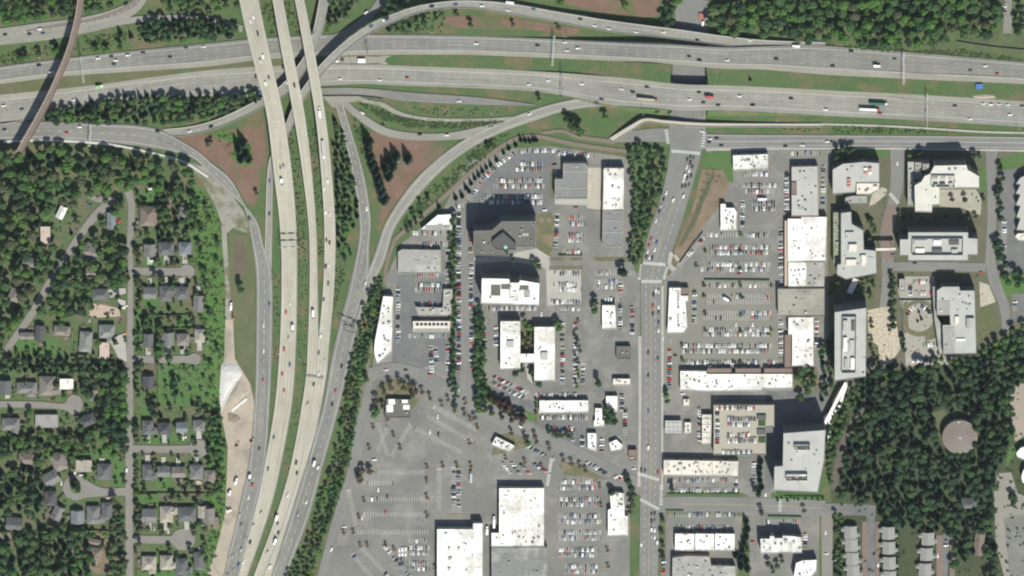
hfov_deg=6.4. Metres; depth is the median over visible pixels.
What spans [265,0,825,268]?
flyover
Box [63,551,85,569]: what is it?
lawn
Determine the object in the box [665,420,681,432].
fuel station canopy
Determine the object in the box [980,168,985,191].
lawn
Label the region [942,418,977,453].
water tank
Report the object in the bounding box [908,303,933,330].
roundabout court
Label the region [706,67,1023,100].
median
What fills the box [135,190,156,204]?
lawn
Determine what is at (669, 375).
parked cars
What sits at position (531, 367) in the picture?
garden
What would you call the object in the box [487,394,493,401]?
tree
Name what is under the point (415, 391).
bare tree
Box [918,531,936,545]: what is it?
townhouse
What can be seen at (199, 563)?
house
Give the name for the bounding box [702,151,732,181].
lawn
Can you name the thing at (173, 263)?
tree
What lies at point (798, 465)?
office tower
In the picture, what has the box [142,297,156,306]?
lawn
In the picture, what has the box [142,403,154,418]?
lawn
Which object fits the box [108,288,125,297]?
driveway
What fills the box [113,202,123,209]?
tree
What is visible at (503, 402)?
tree
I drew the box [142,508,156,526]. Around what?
house
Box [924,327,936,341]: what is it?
garden
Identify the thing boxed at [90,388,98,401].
house
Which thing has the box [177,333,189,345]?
house
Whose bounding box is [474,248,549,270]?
plaza
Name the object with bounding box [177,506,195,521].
house
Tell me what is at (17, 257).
conifer
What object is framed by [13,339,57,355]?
lawn
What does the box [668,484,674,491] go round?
tree
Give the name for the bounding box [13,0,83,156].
brown bridge
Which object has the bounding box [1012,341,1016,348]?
tree
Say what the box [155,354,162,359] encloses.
tree
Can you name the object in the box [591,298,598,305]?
tree
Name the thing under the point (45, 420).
house
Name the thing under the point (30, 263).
house
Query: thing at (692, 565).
building
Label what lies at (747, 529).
conifer
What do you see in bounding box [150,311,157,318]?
tree
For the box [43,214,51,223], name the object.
lawn
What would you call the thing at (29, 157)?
conifer
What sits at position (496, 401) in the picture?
tree
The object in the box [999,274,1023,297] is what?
lawn
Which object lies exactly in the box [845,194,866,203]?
building
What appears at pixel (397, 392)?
garden
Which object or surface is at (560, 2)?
tree
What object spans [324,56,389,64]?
works pad
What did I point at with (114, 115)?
tree
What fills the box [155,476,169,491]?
lawn
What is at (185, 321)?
lawn
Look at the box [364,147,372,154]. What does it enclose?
conifer
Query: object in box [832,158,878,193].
building
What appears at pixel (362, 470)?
tree
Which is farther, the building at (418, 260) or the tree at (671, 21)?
the building at (418, 260)
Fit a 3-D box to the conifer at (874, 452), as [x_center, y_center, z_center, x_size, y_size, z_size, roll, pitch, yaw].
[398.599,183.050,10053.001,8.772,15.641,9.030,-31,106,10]
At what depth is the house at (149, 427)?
10045.42 m
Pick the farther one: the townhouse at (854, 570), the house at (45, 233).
the townhouse at (854, 570)
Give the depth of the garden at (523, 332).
10017.17 m
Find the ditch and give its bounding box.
[679,174,713,245]
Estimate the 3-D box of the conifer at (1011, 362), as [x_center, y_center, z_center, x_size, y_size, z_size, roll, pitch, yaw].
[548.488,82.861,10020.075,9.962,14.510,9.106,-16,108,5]
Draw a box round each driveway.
[83,192,113,203]
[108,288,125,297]
[111,333,126,361]
[118,299,124,309]
[147,278,151,286]
[161,457,165,465]
[162,435,166,442]
[163,277,167,285]
[164,256,168,263]
[164,523,168,530]
[165,346,169,353]
[180,278,183,285]
[182,256,187,263]
[184,522,188,529]
[196,431,201,438]
[197,343,201,350]
[862,522,866,575]
[876,522,878,575]
[936,535,942,575]
[950,538,954,575]
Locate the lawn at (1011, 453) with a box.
[1006,436,1023,466]
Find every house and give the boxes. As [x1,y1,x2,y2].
[0,380,11,394]
[0,531,10,538]
[2,417,19,433]
[5,516,22,530]
[7,286,21,302]
[17,381,36,395]
[18,453,35,464]
[20,332,33,338]
[22,257,34,267]
[34,324,44,341]
[35,413,57,427]
[39,375,60,395]
[40,225,50,242]
[42,469,61,486]
[44,490,56,505]
[49,452,68,471]
[50,505,64,521]
[53,325,70,335]
[55,205,67,219]
[60,378,72,388]
[71,510,83,524]
[76,459,91,471]
[79,330,92,351]
[79,412,96,427]
[81,241,99,260]
[86,267,98,277]
[87,505,104,523]
[88,538,100,544]
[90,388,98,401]
[90,547,102,560]
[92,288,108,299]
[97,463,111,478]
[99,324,114,341]
[99,341,108,359]
[101,502,111,519]
[107,211,115,229]
[140,206,162,225]
[142,375,154,388]
[142,419,156,434]
[142,464,156,479]
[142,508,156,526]
[142,555,155,573]
[143,286,155,298]
[143,333,153,347]
[144,243,155,256]
[157,465,169,476]
[158,241,174,255]
[158,422,170,434]
[159,285,175,300]
[160,506,176,522]
[160,554,175,569]
[162,332,173,346]
[171,466,185,477]
[175,558,191,574]
[176,286,188,298]
[176,421,187,432]
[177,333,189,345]
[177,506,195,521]
[178,206,186,218]
[178,241,190,255]
[189,464,203,479]
[193,295,203,311]
[193,419,204,430]
[194,551,204,569]
[195,328,204,342]
[198,505,206,518]
[202,507,214,524]
[204,469,215,482]
[213,516,218,528]
[961,497,976,508]
[974,533,984,555]
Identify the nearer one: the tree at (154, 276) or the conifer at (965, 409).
the tree at (154, 276)
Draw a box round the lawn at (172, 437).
[142,432,182,443]
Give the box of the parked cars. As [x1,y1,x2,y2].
[61,3,1016,575]
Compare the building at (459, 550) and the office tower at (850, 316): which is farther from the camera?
the building at (459, 550)
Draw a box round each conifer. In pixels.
[0,190,1015,571]
[4,537,11,543]
[5,486,12,495]
[8,556,15,563]
[9,477,16,484]
[11,227,17,234]
[14,254,20,261]
[14,306,22,314]
[16,550,22,556]
[18,560,23,567]
[20,464,27,472]
[24,564,30,570]
[25,153,34,161]
[28,467,35,475]
[31,160,40,168]
[32,219,43,227]
[34,549,40,555]
[36,495,43,504]
[37,525,44,532]
[38,483,45,490]
[45,153,53,161]
[51,565,57,572]
[53,545,59,552]
[54,158,62,167]
[61,545,67,552]
[69,479,79,488]
[76,103,82,109]
[83,540,90,548]
[85,160,94,170]
[131,163,137,171]
[148,107,154,113]
[164,184,170,190]
[177,17,183,23]
[214,93,219,99]
[234,144,244,154]
[236,155,243,163]
[238,138,247,148]
[241,151,250,159]
[244,155,252,163]
[362,137,374,148]
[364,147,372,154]
[365,154,374,162]
[366,160,377,170]
[369,167,380,176]
[372,174,383,183]
[373,181,384,191]
[376,187,386,197]
[381,164,389,174]
[383,172,393,182]
[384,157,392,166]
[388,163,397,171]
[390,152,400,162]
[402,154,412,164]
[732,551,738,558]
[737,562,743,570]
[741,541,747,546]
[743,534,748,540]
[743,558,749,565]
[743,565,751,572]
[744,526,750,532]
[759,484,764,490]
[847,448,854,456]
[847,471,852,478]
[852,422,859,428]
[852,468,859,477]
[856,482,864,490]
[859,377,866,385]
[862,441,870,449]
[865,381,872,389]
[866,390,871,397]
[867,473,872,479]
[868,479,875,486]
[870,449,877,456]
[871,433,878,440]
[873,443,880,451]
[873,495,880,504]
[877,420,883,427]
[877,508,885,515]
[883,421,889,429]
[885,484,891,492]
[886,364,894,372]
[886,372,893,379]
[888,388,895,395]
[889,497,896,505]
[890,451,897,459]
[891,397,898,405]
[895,379,903,387]
[899,521,906,528]
[902,436,909,444]
[908,378,914,385]
[909,522,916,528]
[911,404,916,411]
[919,419,925,426]
[920,525,926,531]
[923,390,928,398]
[924,429,929,437]
[926,448,933,457]
[928,417,935,425]
[928,484,936,492]
[934,515,941,523]
[935,480,941,487]
[962,405,969,413]
[965,386,972,392]
[965,396,969,402]
[966,515,973,521]
[968,366,976,374]
[968,390,974,398]
[969,546,975,554]
[970,457,976,463]
[973,407,980,415]
[977,451,984,460]
[978,401,984,408]
[978,444,984,451]
[980,434,988,442]
[982,421,989,428]
[988,393,994,402]
[989,374,998,381]
[991,544,997,551]
[993,405,1001,413]
[1002,439,1009,448]
[1008,359,1015,365]
[1018,372,1023,379]
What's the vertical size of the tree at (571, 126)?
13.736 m
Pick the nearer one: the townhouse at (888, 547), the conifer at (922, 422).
the conifer at (922, 422)
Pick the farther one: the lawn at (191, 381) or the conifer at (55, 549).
the conifer at (55, 549)
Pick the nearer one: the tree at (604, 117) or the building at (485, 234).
the tree at (604, 117)
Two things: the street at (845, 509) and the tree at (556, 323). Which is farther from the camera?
the street at (845, 509)
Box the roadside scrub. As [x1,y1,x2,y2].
[0,0,1023,575]
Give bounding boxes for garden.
[376,379,418,408]
[492,433,524,454]
[520,322,533,351]
[523,364,533,378]
[536,213,554,255]
[549,258,581,259]
[549,266,581,268]
[550,163,553,199]
[558,462,606,479]
[593,257,628,260]
[794,367,821,390]
[901,300,934,336]
[904,301,908,332]
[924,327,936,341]
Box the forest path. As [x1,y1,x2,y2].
[829,378,882,492]
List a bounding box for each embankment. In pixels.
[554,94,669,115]
[708,110,820,115]
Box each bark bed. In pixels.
[175,118,265,207]
[234,240,245,275]
[369,132,450,220]
[442,15,578,34]
[564,0,658,17]
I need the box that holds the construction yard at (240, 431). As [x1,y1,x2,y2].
[207,320,253,575]
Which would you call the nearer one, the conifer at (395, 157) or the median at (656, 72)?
the median at (656, 72)
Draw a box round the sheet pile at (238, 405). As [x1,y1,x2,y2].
[231,398,247,411]
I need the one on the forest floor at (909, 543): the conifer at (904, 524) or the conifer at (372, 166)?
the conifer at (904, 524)
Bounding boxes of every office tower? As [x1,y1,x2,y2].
[773,421,825,492]
[834,298,866,380]
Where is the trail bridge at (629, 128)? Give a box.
[609,117,821,142]
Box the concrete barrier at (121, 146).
[3,139,207,177]
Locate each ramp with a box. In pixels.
[0,122,272,575]
[26,0,139,31]
[272,103,370,575]
[321,0,384,41]
[321,88,533,105]
[344,101,546,140]
[362,98,603,311]
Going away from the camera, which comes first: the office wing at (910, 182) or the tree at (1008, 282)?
the office wing at (910, 182)
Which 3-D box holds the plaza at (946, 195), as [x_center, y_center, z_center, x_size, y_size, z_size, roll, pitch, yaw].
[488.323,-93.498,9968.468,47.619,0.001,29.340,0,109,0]
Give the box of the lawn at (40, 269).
[35,255,49,273]
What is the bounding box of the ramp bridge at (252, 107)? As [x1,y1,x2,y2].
[163,0,327,136]
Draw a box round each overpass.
[237,0,296,575]
[254,0,317,575]
[265,0,335,575]
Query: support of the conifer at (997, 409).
on the forest floor at (909, 543)
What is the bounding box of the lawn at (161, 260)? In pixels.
[143,257,164,265]
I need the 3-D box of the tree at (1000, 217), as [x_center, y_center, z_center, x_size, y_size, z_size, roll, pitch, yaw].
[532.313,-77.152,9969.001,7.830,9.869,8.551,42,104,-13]
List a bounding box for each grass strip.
[212,131,252,167]
[450,219,454,377]
[474,316,538,421]
[535,398,537,423]
[630,491,638,575]
[659,516,665,575]
[666,493,749,496]
[666,512,741,515]
[738,516,749,575]
[771,493,825,499]
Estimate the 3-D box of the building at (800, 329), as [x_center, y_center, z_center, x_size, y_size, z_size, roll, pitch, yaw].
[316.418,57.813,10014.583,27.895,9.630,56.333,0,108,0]
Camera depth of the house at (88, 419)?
10042.02 m
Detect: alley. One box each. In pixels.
[867,512,875,575]
[943,533,949,575]
[1003,0,1011,32]
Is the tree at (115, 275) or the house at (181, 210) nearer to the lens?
the house at (181, 210)
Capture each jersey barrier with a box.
[888,97,1023,107]
[890,71,1023,77]
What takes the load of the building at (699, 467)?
on the ground at (590, 122)
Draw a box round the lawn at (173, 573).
[142,557,205,575]
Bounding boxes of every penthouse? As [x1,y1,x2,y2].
[492,232,515,249]
[510,282,518,300]
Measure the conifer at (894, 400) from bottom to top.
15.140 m
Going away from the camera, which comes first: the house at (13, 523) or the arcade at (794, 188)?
the arcade at (794, 188)
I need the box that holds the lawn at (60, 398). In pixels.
[58,392,67,400]
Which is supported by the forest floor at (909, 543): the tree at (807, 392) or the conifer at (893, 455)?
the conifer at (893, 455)
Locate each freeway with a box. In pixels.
[0,34,1023,83]
[0,64,1023,126]
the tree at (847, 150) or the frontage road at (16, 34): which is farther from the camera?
the tree at (847, 150)
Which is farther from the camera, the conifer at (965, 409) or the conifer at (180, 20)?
the conifer at (965, 409)
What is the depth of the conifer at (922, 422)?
10043.39 m
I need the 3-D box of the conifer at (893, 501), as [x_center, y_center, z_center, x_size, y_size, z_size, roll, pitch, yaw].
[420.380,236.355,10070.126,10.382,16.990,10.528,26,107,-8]
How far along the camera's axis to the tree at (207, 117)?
9927.47 m
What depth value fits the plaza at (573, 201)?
9968.06 m
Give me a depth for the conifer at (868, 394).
10032.97 m
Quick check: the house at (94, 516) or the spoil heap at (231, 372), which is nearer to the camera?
the spoil heap at (231, 372)
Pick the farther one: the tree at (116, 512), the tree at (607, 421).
the tree at (116, 512)
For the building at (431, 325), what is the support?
on the ground at (590, 122)
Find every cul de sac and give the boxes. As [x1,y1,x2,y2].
[131,267,179,274]
[131,355,189,362]
[131,445,189,452]
[131,535,171,543]
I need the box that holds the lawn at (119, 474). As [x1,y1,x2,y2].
[113,458,124,487]
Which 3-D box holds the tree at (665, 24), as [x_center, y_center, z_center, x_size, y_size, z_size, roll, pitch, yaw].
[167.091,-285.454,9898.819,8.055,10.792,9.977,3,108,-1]
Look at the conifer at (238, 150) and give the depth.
9940.50 m
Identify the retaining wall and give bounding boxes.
[322,95,382,98]
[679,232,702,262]
[899,299,932,299]
[957,41,1023,49]
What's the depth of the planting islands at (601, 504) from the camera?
10058.08 m
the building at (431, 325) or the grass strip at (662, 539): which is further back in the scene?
the grass strip at (662, 539)
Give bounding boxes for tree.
[22,53,28,59]
[51,47,58,53]
[51,108,58,115]
[52,117,59,125]
[59,107,65,114]
[64,111,71,120]
[81,116,89,123]
[89,106,96,113]
[92,46,99,53]
[103,46,110,53]
[104,118,111,124]
[107,237,117,246]
[109,281,116,289]
[110,112,118,118]
[110,207,118,215]
[110,497,117,504]
[111,272,118,278]
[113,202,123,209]
[113,509,119,515]
[114,277,123,286]
[117,43,123,49]
[117,98,123,105]
[118,272,125,280]
[128,97,134,105]
[132,247,138,253]
[133,278,141,285]
[133,521,140,526]
[134,369,141,374]
[134,541,141,546]
[135,526,142,532]
[140,321,148,328]
[143,315,148,321]
[144,33,153,38]
[146,25,152,32]
[149,402,156,409]
[150,273,158,278]
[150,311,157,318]
[150,410,158,417]
[152,22,159,29]
[152,99,160,105]
[154,257,159,263]
[154,347,161,355]
[155,325,162,331]
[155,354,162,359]
[158,104,166,111]
[159,95,166,102]
[164,354,172,362]
[166,27,174,35]
[169,259,176,266]
[170,95,177,101]
[170,104,176,111]
[170,377,177,384]
[171,390,177,397]
[175,98,182,105]
[175,116,182,122]
[185,16,192,24]
[186,32,192,40]
[191,17,198,24]
[194,104,202,111]
[198,17,205,23]
[201,24,208,31]
[203,114,210,120]
[207,29,214,37]
[217,99,225,107]
[221,93,229,100]
[225,33,233,38]
[233,97,239,103]
[237,287,244,293]
[254,92,261,100]
[355,473,362,480]
[359,468,365,473]
[363,375,368,381]
[366,469,373,474]
[370,412,377,418]
[372,396,379,403]
[373,407,380,413]
[387,383,394,390]
[412,388,418,394]
[475,407,481,413]
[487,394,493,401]
[492,398,499,405]
[497,403,504,409]
[500,398,506,405]
[502,406,509,413]
[506,402,511,408]
[512,370,518,376]
[513,413,519,420]
[520,413,526,419]
[535,381,541,387]
[553,320,559,326]
[556,0,564,5]
[556,326,562,331]
[562,115,569,122]
[566,121,577,131]
[575,126,584,137]
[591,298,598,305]
[591,306,597,314]
[595,378,601,386]
[601,115,608,120]
[604,407,612,413]
[604,417,612,424]
[606,410,615,418]
[608,489,615,495]
[612,418,617,424]
[619,267,627,276]
[621,1,628,8]
[625,478,630,484]
[628,503,635,508]
[659,14,667,20]
[663,20,669,27]
[665,9,672,16]
[668,18,675,24]
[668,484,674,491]
[669,5,676,10]
[671,0,682,5]
[793,373,800,380]
[795,393,804,401]
[797,368,805,375]
[801,377,808,385]
[804,365,811,371]
[804,388,811,396]
[806,380,816,387]
[810,374,816,380]
[833,153,840,160]
[840,145,845,151]
[840,155,847,161]
[844,146,850,153]
[888,289,895,295]
[889,307,895,312]
[889,322,896,328]
[890,298,896,304]
[890,315,895,322]
[960,453,967,460]
[970,152,977,158]
[972,441,978,448]
[992,242,1000,249]
[994,238,1001,244]
[995,253,1004,260]
[997,164,1002,171]
[997,186,1003,192]
[997,214,1003,220]
[998,246,1004,252]
[1000,272,1007,279]
[1002,260,1008,267]
[1005,279,1011,285]
[1008,325,1015,333]
[1008,492,1014,500]
[1010,268,1018,275]
[1012,15,1019,22]
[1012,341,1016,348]
[1014,29,1021,35]
[1014,282,1020,288]
[1015,4,1022,10]
[1015,336,1022,342]
[1017,276,1023,283]
[1018,24,1023,30]
[1019,10,1023,17]
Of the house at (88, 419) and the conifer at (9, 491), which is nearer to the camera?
the house at (88, 419)
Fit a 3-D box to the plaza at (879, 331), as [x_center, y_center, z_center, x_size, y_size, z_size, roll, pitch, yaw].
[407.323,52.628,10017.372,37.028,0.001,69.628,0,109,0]
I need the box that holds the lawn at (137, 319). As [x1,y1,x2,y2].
[134,307,141,345]
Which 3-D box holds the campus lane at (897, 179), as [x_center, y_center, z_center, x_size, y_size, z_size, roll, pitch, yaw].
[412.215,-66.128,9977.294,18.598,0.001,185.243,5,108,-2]
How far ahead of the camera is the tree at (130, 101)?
9922.48 m
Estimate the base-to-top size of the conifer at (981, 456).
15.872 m
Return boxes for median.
[0,57,321,94]
[324,55,670,82]
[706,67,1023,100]
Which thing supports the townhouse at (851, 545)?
on the ground at (590, 122)
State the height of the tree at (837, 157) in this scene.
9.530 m
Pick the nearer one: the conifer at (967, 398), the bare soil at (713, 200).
the bare soil at (713, 200)
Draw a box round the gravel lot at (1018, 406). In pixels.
[1010,383,1023,440]
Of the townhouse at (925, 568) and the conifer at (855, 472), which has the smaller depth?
the conifer at (855, 472)
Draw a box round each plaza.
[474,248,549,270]
[525,364,531,382]
[555,199,588,204]
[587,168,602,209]
[867,306,899,365]
[869,187,886,205]
[898,276,961,365]
[939,189,981,214]
[979,282,995,306]
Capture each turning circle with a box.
[63,475,87,499]
[66,395,82,414]
[171,529,194,549]
[179,264,194,277]
[188,353,200,364]
[189,440,208,457]
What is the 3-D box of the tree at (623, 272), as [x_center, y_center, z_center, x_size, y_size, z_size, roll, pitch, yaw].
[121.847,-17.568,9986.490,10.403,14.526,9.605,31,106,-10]
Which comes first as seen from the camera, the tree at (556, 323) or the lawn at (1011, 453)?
the tree at (556, 323)
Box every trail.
[358,240,394,409]
[392,134,626,241]
[541,129,613,143]
[819,123,1023,133]
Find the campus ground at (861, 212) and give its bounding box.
[827,148,1023,405]
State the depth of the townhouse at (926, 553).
10091.54 m
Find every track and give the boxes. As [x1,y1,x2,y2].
[221,225,231,319]
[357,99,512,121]
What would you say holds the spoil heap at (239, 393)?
on the construction yard at (240, 431)
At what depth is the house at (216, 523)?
10081.51 m
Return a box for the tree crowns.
[0,0,1023,575]
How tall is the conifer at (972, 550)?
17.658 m
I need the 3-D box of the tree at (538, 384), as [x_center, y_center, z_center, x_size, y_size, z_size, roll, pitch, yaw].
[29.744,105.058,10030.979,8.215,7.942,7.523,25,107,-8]
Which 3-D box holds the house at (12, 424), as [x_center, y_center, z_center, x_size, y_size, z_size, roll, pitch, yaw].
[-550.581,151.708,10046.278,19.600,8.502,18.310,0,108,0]
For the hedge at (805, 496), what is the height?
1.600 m
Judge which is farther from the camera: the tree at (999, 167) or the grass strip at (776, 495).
the grass strip at (776, 495)
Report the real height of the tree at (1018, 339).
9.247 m
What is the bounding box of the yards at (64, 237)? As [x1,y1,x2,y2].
[0,186,223,575]
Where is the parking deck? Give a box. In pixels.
[546,270,580,305]
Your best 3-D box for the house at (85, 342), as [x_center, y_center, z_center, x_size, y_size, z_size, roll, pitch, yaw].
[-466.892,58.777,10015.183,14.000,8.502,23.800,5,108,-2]
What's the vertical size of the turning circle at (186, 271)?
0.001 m
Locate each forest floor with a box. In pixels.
[708,0,1023,59]
[826,352,1023,575]
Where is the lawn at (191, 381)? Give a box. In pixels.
[158,361,203,403]
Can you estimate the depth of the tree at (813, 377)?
10022.95 m
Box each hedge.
[44,492,63,512]
[558,254,581,255]
[668,493,738,494]
[704,278,768,280]
[768,515,800,517]
[783,496,821,497]
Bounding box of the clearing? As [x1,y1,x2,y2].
[932,410,947,441]
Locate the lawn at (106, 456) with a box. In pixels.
[94,447,116,461]
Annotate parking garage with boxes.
[713,402,773,454]
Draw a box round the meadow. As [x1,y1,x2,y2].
[229,232,254,401]
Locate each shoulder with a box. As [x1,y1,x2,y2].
[0,50,1023,83]
[0,64,1023,105]
[183,160,249,233]
[323,96,366,107]
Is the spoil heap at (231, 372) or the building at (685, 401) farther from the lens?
the building at (685, 401)
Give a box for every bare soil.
[65,533,112,573]
[90,304,119,316]
[166,190,174,220]
[673,169,728,262]
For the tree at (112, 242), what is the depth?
9971.54 m
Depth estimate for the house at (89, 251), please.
9979.84 m
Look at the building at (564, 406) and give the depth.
10037.84 m
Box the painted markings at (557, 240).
[1,0,1021,575]
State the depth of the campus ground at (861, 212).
9983.15 m
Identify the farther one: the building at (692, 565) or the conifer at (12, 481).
the building at (692, 565)
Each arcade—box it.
[681,286,688,294]
[707,367,731,373]
[735,367,760,373]
[764,367,791,373]
[784,219,787,286]
[784,334,791,367]
[792,182,796,194]
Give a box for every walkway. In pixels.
[824,382,846,423]
[847,278,858,293]
[875,247,895,250]
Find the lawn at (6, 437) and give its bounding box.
[3,434,21,441]
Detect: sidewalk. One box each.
[637,336,640,486]
[661,286,663,489]
[667,252,679,270]
[706,147,1023,151]
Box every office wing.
[833,210,840,263]
[907,159,913,205]
[915,159,921,171]
[915,172,921,178]
[922,159,928,169]
[932,284,941,354]
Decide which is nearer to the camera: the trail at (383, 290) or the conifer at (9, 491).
the trail at (383, 290)
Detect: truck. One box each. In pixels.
[321,140,324,157]
[637,97,656,100]
[859,107,878,110]
[869,102,886,105]
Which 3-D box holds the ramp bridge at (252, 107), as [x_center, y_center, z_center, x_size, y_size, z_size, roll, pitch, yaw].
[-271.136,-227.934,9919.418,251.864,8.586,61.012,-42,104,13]
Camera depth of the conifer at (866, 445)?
10050.27 m
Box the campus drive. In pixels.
[985,151,1009,332]
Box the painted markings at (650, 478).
[369,202,811,526]
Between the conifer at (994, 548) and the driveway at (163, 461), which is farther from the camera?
the conifer at (994, 548)
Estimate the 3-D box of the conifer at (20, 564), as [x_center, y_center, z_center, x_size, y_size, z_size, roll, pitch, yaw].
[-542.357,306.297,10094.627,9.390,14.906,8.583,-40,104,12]
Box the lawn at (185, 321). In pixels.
[176,318,190,329]
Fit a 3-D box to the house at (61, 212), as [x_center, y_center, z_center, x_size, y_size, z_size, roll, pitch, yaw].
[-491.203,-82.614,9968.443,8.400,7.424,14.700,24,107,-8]
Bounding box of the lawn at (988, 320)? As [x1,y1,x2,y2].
[978,306,997,338]
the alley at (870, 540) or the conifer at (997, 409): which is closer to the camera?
the conifer at (997, 409)
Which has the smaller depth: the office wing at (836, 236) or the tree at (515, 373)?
the office wing at (836, 236)
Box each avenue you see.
[639,131,704,575]
[669,0,707,130]
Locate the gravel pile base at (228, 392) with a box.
[220,362,236,412]
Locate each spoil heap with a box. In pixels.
[220,378,233,405]
[222,363,241,381]
[225,381,248,409]
[228,413,241,422]
[973,95,995,97]
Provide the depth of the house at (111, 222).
9969.71 m
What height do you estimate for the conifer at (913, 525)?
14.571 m
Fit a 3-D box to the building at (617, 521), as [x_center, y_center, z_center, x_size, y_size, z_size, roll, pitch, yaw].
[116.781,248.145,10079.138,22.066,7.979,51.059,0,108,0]
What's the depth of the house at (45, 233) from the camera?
9975.09 m
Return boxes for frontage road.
[0,0,145,44]
[83,15,242,32]
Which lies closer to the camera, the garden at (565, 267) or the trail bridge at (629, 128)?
the trail bridge at (629, 128)
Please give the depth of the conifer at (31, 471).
10061.65 m
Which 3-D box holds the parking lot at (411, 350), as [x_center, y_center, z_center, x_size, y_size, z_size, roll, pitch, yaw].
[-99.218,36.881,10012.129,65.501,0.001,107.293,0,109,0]
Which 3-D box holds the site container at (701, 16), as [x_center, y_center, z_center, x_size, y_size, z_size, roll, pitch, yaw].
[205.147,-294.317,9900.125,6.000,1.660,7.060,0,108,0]
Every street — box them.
[0,401,79,415]
[4,196,117,351]
[84,481,127,497]
[124,190,134,575]
[317,378,373,575]
[368,362,641,495]
[460,208,471,396]
[615,128,1023,148]
[658,497,825,515]
[821,512,832,575]
[822,503,875,515]
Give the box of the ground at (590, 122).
[0,0,1023,575]
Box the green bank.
[186,185,225,575]
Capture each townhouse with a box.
[841,525,859,538]
[842,537,860,551]
[843,551,861,565]
[844,564,862,575]
[879,525,897,539]
[879,540,897,554]
[880,555,898,569]
[880,569,895,575]
[916,562,933,575]
[917,546,935,560]
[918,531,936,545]
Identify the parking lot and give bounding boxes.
[326,146,639,575]
[392,275,449,367]
[448,211,588,447]
[466,149,557,222]
[659,149,831,575]
[663,275,777,389]
[765,392,826,492]
[993,472,1023,575]
[998,168,1023,271]
[1004,514,1023,575]
[1011,293,1023,320]
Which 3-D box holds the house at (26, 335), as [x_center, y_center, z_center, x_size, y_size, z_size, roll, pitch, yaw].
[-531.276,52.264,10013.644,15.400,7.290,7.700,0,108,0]
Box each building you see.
[374,294,392,362]
[384,397,410,417]
[398,248,440,272]
[413,320,450,331]
[415,288,452,315]
[421,213,451,229]
[437,521,482,575]
[474,215,507,256]
[481,272,539,304]
[491,486,543,546]
[492,435,514,452]
[492,545,547,575]
[500,318,519,368]
[501,214,535,246]
[520,351,533,362]
[534,324,554,380]
[540,399,588,412]
[555,161,587,197]
[588,432,596,450]
[594,407,603,426]
[602,210,622,245]
[602,304,615,328]
[603,166,623,209]
[606,395,617,411]
[608,491,627,535]
[609,439,622,450]
[613,377,629,384]
[616,345,629,358]
[628,448,636,459]
[664,458,738,476]
[667,286,687,332]
[672,554,734,575]
[675,532,693,550]
[680,369,791,390]
[683,398,688,405]
[685,421,690,433]
[695,532,713,550]
[702,413,711,443]
[715,532,734,550]
[720,203,736,229]
[733,152,767,169]
[760,532,801,553]
[777,286,824,315]
[788,215,826,261]
[788,261,805,286]
[788,316,812,365]
[791,164,818,215]
[793,557,816,575]
[807,261,824,286]
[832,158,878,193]
[837,207,876,279]
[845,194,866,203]
[856,183,878,194]
[899,226,977,260]
[899,277,904,290]
[914,159,978,211]
[937,282,976,354]
[1015,174,1023,230]
[1015,232,1023,240]
[1016,445,1023,459]
[1021,468,1023,482]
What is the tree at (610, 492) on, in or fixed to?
on the ground at (590, 122)
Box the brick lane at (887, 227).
[881,204,896,258]
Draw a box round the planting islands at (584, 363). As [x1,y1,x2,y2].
[346,13,1016,575]
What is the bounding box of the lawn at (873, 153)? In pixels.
[861,150,887,156]
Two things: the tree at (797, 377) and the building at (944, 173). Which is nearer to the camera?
the building at (944, 173)
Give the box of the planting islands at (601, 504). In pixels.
[342,232,773,569]
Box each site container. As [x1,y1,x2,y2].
[358,58,364,62]
[699,13,703,19]
[976,84,982,88]
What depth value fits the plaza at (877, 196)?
9966.02 m
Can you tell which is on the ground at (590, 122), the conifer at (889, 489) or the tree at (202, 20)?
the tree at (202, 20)
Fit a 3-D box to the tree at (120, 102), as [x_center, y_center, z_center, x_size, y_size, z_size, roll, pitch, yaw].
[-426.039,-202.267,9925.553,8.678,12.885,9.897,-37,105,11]
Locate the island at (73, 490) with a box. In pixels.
[70,483,80,492]
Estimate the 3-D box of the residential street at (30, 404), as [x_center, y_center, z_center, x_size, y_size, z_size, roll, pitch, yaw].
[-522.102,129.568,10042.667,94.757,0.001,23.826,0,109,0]
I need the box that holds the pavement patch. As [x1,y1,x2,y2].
[307,374,323,378]
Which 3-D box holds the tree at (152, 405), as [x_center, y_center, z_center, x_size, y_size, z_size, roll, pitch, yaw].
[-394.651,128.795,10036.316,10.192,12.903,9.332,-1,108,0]
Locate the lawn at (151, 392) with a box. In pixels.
[140,389,154,399]
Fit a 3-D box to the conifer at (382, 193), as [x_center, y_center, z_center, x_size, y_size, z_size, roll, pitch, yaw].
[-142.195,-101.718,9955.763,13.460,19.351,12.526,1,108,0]
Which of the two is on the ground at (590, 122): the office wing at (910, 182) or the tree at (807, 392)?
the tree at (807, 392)
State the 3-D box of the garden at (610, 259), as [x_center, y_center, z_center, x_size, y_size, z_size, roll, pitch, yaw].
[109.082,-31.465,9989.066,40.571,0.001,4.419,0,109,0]
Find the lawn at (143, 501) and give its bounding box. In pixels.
[137,494,158,514]
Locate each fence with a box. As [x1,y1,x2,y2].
[139,492,178,492]
[157,366,157,409]
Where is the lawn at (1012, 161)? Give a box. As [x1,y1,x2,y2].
[998,152,1023,169]
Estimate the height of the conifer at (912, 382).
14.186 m
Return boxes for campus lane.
[879,147,903,306]
[893,262,985,271]
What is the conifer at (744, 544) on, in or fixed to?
on the ground at (590, 122)
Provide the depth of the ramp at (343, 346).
10028.35 m
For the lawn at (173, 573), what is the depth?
10104.77 m
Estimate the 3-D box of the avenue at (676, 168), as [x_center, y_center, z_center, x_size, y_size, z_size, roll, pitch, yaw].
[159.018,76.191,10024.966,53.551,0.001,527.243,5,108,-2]

